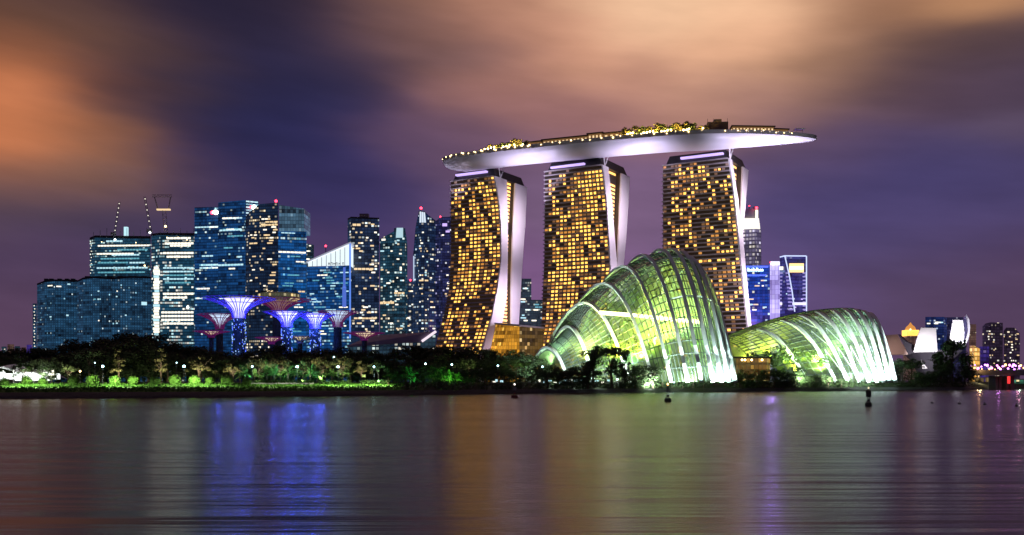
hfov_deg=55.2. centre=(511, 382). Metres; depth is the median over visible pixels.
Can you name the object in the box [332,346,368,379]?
shore tree
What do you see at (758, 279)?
office tower
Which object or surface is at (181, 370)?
shore tree
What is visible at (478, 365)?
shore tree
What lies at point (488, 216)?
hotel tower
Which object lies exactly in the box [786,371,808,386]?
shore tree
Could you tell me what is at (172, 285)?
office tower
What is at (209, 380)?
ball shrub
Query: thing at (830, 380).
shore tree
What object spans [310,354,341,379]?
shore tree
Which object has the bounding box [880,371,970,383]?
undergrowth
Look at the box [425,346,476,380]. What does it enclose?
shore tree
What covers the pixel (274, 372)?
palm tree
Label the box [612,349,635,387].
shore tree
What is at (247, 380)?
ball shrub
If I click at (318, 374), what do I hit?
palm tree
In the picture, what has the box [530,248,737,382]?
conservatory dome
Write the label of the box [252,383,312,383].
wall
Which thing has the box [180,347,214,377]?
shore tree
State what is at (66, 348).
shore tree
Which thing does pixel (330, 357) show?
shore tree
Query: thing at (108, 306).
apartment block
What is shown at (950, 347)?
shore tree
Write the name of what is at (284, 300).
supertree
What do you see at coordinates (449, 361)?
shore tree
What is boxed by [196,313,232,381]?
supertree
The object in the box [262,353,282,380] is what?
shore tree
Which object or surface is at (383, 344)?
convention hall
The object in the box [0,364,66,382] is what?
event pavilion
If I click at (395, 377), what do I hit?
shore tree
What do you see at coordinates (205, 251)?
office tower
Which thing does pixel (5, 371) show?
shore tree
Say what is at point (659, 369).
shore tree
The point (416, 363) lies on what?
shore tree
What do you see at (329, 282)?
office block
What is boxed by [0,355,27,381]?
shore tree
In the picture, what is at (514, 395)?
channel buoy
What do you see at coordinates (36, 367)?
shore tree
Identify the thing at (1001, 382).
road bridge
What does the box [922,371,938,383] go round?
shore tree
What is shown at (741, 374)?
shore tree
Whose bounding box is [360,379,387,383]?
hedge
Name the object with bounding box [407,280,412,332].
office tower
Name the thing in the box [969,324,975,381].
apartment tower
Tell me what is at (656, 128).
roof garden tree
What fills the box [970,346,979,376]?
lit building
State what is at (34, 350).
shore tree
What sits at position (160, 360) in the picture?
shore tree
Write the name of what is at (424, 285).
apartment tower
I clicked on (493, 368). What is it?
shore tree
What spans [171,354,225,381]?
shore tree
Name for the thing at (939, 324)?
office tower
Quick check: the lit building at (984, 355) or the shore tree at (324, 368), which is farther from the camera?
the lit building at (984, 355)
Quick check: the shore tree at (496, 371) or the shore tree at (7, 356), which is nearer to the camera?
the shore tree at (7, 356)
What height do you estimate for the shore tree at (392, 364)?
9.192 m
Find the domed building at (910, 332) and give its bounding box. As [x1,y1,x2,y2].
[902,322,918,380]
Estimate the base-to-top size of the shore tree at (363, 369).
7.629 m
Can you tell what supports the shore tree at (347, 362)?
on the lawn at (262, 388)
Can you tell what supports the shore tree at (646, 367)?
on the shore slope
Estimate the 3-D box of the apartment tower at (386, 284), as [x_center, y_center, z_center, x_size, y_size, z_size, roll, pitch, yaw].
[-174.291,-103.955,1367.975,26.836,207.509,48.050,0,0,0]
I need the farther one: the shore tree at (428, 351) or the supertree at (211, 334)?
the supertree at (211, 334)
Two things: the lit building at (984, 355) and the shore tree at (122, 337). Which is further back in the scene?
the lit building at (984, 355)
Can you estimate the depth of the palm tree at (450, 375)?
325.20 m
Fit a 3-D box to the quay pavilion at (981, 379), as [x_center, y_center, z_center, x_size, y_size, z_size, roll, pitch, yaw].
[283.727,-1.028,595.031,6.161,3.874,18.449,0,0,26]
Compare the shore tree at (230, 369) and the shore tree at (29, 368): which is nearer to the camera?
the shore tree at (29, 368)
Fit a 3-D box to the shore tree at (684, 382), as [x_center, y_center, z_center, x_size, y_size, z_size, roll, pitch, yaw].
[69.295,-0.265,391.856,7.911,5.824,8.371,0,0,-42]
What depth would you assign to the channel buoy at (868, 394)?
162.10 m
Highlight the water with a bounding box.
[0,389,1023,534]
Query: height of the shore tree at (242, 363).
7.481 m
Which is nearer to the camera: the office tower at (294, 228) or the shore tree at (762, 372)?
the shore tree at (762, 372)
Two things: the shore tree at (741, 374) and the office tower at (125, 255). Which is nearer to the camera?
the shore tree at (741, 374)
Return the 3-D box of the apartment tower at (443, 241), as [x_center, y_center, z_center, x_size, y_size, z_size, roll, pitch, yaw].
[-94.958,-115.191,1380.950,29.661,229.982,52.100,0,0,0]
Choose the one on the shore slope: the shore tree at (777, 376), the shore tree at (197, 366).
the shore tree at (777, 376)
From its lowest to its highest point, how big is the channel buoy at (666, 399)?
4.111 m
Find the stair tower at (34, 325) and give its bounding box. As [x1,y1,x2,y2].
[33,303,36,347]
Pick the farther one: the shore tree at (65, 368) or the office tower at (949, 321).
the office tower at (949, 321)
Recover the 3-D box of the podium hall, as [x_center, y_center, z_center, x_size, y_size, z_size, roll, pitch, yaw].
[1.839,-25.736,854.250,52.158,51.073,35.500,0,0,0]
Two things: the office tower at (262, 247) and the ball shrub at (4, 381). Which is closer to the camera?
the ball shrub at (4, 381)
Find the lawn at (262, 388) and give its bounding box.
[0,383,400,392]
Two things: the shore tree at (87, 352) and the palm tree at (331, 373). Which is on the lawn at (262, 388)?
the palm tree at (331, 373)
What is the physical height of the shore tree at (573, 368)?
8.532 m
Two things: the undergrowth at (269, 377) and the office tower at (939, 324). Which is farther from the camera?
the office tower at (939, 324)
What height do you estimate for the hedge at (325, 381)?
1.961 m
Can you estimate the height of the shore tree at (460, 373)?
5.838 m
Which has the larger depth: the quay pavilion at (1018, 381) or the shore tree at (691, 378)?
the quay pavilion at (1018, 381)
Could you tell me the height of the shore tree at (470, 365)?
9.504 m
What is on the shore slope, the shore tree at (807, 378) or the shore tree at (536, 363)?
the shore tree at (807, 378)
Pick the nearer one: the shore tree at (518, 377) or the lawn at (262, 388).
the lawn at (262, 388)
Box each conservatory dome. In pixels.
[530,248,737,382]
[689,308,897,382]
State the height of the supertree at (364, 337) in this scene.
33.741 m
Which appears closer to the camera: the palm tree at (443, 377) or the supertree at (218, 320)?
the palm tree at (443, 377)
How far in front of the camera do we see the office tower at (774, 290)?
1228.89 m
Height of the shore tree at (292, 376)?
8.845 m
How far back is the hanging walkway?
403.51 m
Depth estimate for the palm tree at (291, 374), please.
302.57 m
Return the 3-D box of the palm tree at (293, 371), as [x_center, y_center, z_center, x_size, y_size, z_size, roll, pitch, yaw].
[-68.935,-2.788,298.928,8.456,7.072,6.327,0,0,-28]
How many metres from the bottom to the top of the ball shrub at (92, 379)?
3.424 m
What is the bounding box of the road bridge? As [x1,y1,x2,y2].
[974,364,1023,389]
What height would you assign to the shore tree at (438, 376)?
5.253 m
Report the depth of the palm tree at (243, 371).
286.51 m
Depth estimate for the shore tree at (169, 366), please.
296.75 m
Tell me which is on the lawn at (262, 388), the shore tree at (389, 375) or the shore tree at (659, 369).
the shore tree at (389, 375)
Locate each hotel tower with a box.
[435,168,526,381]
[540,157,629,381]
[662,149,753,381]
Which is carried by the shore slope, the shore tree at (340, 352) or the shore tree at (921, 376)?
the shore tree at (921, 376)
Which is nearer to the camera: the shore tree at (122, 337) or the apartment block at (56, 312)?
the shore tree at (122, 337)
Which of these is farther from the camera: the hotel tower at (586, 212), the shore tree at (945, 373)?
the hotel tower at (586, 212)
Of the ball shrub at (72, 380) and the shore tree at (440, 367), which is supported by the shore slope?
the shore tree at (440, 367)
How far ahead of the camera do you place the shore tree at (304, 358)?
322.76 m
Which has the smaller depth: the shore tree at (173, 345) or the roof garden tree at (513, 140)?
the shore tree at (173, 345)
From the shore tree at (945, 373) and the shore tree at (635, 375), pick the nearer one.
the shore tree at (635, 375)
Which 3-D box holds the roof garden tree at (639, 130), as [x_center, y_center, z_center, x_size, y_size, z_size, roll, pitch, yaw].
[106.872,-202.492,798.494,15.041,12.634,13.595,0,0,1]
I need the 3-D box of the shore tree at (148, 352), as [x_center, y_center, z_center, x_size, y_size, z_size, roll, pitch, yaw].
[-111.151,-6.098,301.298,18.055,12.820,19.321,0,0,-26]
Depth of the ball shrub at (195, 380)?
272.51 m
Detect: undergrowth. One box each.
[1,354,546,381]
[392,376,972,389]
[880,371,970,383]
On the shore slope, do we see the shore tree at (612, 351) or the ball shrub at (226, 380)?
the shore tree at (612, 351)
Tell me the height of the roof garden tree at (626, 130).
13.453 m
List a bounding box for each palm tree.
[234,365,249,379]
[248,369,264,380]
[258,359,280,382]
[262,365,285,380]
[275,362,299,382]
[289,369,304,378]
[300,365,321,379]
[307,369,325,382]
[324,367,341,381]
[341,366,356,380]
[402,366,421,386]
[434,370,453,381]
[443,369,459,386]
[448,371,463,386]
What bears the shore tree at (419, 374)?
on the shore slope
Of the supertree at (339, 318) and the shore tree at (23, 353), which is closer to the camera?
the shore tree at (23, 353)
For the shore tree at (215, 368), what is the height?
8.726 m
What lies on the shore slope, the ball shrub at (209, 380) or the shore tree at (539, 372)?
the shore tree at (539, 372)
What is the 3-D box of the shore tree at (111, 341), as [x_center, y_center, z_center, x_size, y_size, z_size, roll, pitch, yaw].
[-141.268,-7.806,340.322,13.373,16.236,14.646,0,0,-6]
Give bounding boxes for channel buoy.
[511,383,517,397]
[664,383,670,401]
[865,387,871,405]
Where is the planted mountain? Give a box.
[584,278,706,382]
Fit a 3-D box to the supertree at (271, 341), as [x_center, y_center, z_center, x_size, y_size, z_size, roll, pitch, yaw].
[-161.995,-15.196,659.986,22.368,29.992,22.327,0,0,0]
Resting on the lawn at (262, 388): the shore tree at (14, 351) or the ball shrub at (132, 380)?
the ball shrub at (132, 380)
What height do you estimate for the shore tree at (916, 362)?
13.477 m
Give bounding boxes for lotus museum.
[884,315,969,381]
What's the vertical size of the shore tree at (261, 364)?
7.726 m
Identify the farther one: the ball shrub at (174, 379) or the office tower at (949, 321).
the office tower at (949, 321)
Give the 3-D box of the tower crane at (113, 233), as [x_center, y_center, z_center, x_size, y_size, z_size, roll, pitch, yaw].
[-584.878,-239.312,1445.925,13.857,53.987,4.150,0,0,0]
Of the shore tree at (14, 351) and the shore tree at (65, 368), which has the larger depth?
the shore tree at (14, 351)
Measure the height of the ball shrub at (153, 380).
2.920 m
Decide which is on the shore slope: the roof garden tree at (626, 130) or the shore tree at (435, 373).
the shore tree at (435, 373)
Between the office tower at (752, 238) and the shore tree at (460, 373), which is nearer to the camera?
the shore tree at (460, 373)
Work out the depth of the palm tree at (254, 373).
291.17 m
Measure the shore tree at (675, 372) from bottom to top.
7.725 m
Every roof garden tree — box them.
[498,142,508,147]
[509,138,524,145]
[621,125,639,134]
[634,126,649,133]
[650,122,660,132]
[658,124,673,131]
[672,122,687,130]
[683,121,696,129]
[698,125,709,129]
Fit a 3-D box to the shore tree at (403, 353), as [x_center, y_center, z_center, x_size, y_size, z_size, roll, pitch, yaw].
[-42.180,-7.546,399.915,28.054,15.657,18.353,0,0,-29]
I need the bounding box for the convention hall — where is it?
[347,331,435,381]
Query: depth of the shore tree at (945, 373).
485.49 m
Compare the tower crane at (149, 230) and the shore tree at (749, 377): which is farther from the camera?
the tower crane at (149, 230)
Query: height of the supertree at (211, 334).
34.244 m
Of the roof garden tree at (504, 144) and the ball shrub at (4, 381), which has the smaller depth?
the ball shrub at (4, 381)
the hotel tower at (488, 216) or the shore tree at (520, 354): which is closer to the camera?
the shore tree at (520, 354)
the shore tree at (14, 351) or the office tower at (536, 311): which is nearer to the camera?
the shore tree at (14, 351)
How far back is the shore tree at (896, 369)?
490.45 m
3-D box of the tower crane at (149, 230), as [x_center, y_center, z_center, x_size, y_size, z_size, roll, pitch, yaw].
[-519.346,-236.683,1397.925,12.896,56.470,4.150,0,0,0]
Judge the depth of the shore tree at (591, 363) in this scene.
365.68 m
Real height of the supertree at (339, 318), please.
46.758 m
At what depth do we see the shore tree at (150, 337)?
347.51 m
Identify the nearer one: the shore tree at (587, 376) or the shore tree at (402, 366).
the shore tree at (402, 366)
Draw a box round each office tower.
[90,227,150,276]
[149,229,193,381]
[194,207,217,379]
[218,200,258,355]
[246,200,277,380]
[278,205,309,379]
[306,244,313,350]
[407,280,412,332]
[519,279,530,325]
[531,300,542,326]
[743,205,760,265]
[746,265,769,381]
[770,261,779,373]
[779,255,806,376]
[925,317,946,349]
[946,317,965,381]
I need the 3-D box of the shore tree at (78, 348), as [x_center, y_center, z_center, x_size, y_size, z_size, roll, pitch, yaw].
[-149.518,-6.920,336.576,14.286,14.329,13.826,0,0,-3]
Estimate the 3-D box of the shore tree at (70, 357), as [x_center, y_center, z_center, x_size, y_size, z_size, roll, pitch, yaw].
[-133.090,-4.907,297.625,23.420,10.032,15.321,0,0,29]
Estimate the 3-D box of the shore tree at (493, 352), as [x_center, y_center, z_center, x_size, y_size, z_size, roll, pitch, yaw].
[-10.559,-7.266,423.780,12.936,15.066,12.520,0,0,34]
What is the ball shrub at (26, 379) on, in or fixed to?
on the lawn at (262, 388)
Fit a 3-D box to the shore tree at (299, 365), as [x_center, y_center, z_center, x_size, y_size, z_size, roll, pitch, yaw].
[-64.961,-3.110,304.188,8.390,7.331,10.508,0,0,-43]
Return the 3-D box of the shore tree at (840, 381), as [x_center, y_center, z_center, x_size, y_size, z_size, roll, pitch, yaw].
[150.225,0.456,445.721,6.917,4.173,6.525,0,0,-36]
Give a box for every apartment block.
[37,279,76,380]
[77,276,151,381]
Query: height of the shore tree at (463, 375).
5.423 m
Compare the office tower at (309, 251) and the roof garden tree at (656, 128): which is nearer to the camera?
the roof garden tree at (656, 128)
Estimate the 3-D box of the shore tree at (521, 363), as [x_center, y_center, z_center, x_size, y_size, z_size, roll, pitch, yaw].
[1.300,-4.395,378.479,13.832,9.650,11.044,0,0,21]
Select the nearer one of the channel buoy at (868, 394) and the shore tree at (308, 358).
the channel buoy at (868, 394)
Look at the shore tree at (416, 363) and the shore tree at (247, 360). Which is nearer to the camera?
the shore tree at (247, 360)
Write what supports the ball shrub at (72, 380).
on the lawn at (262, 388)
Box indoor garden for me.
[746,335,861,380]
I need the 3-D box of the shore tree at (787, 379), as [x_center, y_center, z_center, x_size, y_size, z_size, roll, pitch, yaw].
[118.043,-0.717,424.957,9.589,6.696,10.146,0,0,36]
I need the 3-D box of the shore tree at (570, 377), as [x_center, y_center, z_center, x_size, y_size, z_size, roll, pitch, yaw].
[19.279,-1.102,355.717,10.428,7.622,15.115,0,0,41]
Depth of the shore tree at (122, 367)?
297.50 m
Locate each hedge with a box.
[254,379,314,382]
[318,379,350,383]
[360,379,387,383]
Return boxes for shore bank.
[0,386,1023,398]
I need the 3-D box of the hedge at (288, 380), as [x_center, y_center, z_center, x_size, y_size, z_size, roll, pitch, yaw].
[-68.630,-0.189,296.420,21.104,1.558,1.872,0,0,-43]
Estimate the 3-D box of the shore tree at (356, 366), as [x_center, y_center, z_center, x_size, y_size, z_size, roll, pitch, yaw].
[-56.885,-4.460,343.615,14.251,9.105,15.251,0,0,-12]
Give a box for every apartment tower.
[348,214,378,343]
[380,231,393,334]
[394,228,406,333]
[410,207,435,332]
[436,216,450,341]
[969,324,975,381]
[982,322,1002,375]
[1004,328,1019,378]
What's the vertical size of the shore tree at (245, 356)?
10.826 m
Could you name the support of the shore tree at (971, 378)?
on the shore slope
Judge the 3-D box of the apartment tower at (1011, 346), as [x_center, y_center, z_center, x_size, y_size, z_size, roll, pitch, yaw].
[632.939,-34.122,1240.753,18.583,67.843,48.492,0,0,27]
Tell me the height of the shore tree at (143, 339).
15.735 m
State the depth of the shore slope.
394.70 m
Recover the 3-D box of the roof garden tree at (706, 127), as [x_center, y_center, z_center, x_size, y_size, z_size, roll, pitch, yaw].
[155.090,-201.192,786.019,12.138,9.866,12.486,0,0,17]
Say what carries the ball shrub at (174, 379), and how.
on the lawn at (262, 388)
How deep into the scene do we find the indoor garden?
478.15 m
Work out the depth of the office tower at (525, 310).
1402.35 m
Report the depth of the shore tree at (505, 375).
363.94 m
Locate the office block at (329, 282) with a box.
[306,242,353,380]
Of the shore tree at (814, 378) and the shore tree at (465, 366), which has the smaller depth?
the shore tree at (465, 366)
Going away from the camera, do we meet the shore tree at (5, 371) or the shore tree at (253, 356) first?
the shore tree at (5, 371)
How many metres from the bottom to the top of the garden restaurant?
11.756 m
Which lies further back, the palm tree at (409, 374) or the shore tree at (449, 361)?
the shore tree at (449, 361)
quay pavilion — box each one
[974,377,984,381]
[1014,379,1023,383]
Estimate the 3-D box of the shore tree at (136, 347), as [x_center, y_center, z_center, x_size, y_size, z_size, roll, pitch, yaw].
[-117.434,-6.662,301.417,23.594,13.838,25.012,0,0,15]
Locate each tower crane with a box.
[111,202,119,237]
[144,197,152,235]
[152,195,170,232]
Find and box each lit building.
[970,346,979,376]
[979,347,988,381]
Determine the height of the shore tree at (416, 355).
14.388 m
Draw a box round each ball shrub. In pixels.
[0,378,9,384]
[21,375,32,383]
[37,376,47,383]
[67,376,79,384]
[86,374,99,384]
[108,375,121,384]
[128,376,139,384]
[149,376,160,384]
[168,374,180,384]
[189,375,199,384]
[205,377,213,383]
[221,375,233,384]
[242,377,251,384]
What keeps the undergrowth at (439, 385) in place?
on the shore slope
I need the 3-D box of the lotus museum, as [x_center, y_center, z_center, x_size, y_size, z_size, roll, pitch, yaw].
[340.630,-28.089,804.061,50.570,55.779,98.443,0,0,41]
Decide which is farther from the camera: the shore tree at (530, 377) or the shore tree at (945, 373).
the shore tree at (945, 373)
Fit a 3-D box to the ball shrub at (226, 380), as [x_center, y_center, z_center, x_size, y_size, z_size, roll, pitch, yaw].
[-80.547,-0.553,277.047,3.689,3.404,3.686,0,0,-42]
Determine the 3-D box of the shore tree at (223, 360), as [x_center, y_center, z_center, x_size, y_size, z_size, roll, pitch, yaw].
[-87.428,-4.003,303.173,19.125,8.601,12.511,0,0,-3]
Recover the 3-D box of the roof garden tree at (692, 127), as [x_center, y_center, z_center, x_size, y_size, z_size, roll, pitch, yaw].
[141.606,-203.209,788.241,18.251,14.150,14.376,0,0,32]
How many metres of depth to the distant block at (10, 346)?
2200.00 m
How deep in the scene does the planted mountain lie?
413.90 m
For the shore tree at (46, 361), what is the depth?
276.46 m
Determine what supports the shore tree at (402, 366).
on the shore slope
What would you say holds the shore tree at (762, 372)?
on the shore slope
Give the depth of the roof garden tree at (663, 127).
788.94 m
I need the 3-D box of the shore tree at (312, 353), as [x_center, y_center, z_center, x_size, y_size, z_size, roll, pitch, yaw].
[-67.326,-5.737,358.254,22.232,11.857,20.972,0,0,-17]
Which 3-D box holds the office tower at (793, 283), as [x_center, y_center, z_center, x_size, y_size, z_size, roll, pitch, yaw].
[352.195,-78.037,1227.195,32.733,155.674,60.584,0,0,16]
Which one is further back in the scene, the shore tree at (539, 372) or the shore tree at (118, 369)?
the shore tree at (539, 372)
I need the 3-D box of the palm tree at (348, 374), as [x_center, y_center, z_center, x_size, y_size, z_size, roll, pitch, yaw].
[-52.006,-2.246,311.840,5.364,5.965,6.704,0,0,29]
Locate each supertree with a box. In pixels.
[194,330,229,375]
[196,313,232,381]
[200,295,276,381]
[250,289,310,380]
[254,337,281,378]
[264,310,310,379]
[291,336,310,380]
[296,313,335,381]
[317,310,357,381]
[343,332,384,379]
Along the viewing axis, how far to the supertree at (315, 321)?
617.31 m
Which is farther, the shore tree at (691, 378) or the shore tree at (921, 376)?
the shore tree at (921, 376)
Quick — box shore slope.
[402,383,1023,389]
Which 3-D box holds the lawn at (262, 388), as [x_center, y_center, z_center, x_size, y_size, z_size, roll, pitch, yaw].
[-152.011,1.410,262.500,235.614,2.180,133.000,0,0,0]
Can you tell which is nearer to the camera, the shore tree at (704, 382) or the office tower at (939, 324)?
the shore tree at (704, 382)
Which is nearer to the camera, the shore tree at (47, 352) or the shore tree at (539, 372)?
the shore tree at (47, 352)
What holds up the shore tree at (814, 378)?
on the shore slope
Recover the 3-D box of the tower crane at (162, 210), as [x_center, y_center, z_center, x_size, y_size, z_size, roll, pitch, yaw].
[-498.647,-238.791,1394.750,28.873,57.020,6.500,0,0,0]
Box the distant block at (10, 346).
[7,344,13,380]
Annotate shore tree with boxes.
[0,347,37,380]
[0,350,17,369]
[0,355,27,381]
[0,361,17,372]
[5,348,43,361]
[9,362,41,383]
[23,357,61,379]
[27,347,45,361]
[27,357,69,371]
[34,350,110,377]
[35,355,93,381]
[37,348,64,360]
[37,360,71,382]
[44,338,108,373]
[59,364,79,382]
[62,341,93,371]
[68,343,146,377]
[72,347,133,381]
[73,348,110,375]
[90,337,120,380]
[97,339,166,377]
[101,336,170,380]
[110,349,125,380]
[111,332,138,379]
[121,342,182,381]
[135,332,171,345]
[144,352,191,381]
[148,339,190,381]
[153,348,168,382]
[163,354,199,381]
[166,345,211,381]
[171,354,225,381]
[179,345,237,376]
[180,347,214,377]
[183,356,217,375]
[186,355,225,379]
[199,355,259,376]
[210,352,249,378]
[223,363,242,382]
[232,352,254,381]
[232,360,248,381]
[234,347,295,377]
[235,358,274,382]
[239,350,256,380]
[244,357,265,378]
[251,348,314,377]
[254,356,304,379]
[255,344,289,379]
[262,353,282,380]
[267,356,290,378]
[273,350,335,380]
[287,348,349,379]
[288,361,317,380]
[294,355,321,380]
[301,350,346,378]
[308,354,349,379]
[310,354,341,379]
[311,356,339,379]
[318,348,355,379]
[327,355,353,379]
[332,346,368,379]
[335,357,370,381]
[347,361,373,382]
[356,350,391,363]
[356,356,379,381]
[359,356,396,377]
[362,360,388,382]
[362,363,395,380]
[375,357,405,381]
[382,347,451,381]
[382,373,393,384]
[384,345,413,380]
[384,371,403,382]
[390,355,435,381]
[400,365,414,381]
[401,345,439,359]
[409,367,430,381]
[419,355,449,380]
[421,364,447,384]
[424,368,445,378]
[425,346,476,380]
[426,354,465,373]
[426,369,454,381]
[443,368,469,383]
[448,346,487,372]
[451,369,472,383]
[455,358,480,377]
[456,348,490,381]
[459,358,476,377]
[467,355,492,381]
[476,371,495,382]
[482,348,497,381]
[484,357,514,379]
[485,350,513,375]
[486,350,532,379]
[489,358,516,379]
[490,369,502,380]
[498,359,530,375]
[501,374,512,380]
[510,351,550,381]
[512,355,549,381]
[512,374,525,382]
[524,375,534,381]
[529,365,575,387]
[550,368,566,388]
[551,369,582,388]
[567,366,589,386]
[568,366,608,388]
[579,345,603,387]
[596,345,625,387]
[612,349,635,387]
[618,365,658,388]
[636,365,657,387]
[637,366,663,388]
[655,370,667,387]
[666,369,682,387]
[674,374,692,386]
[688,372,698,387]
[694,374,712,387]
[730,369,749,386]
[737,371,764,387]
[752,369,782,387]
[764,368,789,387]
[771,373,795,387]
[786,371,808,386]
[797,374,810,386]
[809,375,827,385]
[820,376,839,387]
[835,379,847,386]
[864,364,912,382]
[887,358,921,382]
[891,358,925,378]
[908,372,934,383]
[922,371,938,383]
[926,365,952,385]
[930,338,974,384]
[948,364,981,384]
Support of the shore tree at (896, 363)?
on the shore slope
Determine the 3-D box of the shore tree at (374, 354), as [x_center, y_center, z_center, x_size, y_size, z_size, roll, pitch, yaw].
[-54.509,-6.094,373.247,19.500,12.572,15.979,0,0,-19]
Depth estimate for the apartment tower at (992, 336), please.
1204.11 m
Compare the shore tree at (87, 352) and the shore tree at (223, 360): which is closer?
the shore tree at (87, 352)
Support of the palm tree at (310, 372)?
on the lawn at (262, 388)
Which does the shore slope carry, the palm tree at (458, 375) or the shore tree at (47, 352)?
the palm tree at (458, 375)
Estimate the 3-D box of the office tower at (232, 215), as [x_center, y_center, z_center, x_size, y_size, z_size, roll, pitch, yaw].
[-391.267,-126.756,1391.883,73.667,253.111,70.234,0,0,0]
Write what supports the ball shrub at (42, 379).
on the lawn at (262, 388)
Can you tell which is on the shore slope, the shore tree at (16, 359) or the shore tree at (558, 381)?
the shore tree at (558, 381)
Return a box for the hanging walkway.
[599,311,703,323]
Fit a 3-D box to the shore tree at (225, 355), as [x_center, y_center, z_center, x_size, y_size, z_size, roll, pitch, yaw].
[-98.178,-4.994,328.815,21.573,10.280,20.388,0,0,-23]
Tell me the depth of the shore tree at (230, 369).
285.97 m
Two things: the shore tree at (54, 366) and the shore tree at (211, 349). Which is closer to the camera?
the shore tree at (54, 366)
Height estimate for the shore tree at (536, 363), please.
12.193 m
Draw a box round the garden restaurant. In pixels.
[733,357,772,380]
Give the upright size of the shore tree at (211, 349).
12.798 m
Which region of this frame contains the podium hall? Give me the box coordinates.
[488,323,543,381]
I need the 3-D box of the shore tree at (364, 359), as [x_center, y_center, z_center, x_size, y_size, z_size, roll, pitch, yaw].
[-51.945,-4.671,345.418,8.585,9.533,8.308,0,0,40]
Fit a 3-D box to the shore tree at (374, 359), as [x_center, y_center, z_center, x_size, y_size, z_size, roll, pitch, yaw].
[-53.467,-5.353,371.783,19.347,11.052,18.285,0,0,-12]
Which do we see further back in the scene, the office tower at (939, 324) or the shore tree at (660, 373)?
the office tower at (939, 324)
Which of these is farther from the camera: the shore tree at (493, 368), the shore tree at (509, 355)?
the shore tree at (509, 355)
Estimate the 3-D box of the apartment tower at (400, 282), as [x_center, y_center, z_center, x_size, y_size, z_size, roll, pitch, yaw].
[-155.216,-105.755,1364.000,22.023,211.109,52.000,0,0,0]
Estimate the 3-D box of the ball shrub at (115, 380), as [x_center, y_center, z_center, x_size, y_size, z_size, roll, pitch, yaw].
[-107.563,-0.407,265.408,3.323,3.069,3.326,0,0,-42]
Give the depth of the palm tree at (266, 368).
295.57 m
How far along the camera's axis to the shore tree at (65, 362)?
293.11 m
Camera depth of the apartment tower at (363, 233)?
1297.03 m
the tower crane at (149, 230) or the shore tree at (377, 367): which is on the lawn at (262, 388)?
the shore tree at (377, 367)
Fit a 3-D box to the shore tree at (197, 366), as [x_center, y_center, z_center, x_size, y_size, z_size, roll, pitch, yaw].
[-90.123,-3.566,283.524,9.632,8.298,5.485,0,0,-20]
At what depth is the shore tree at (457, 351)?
411.69 m
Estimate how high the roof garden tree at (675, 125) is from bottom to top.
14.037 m

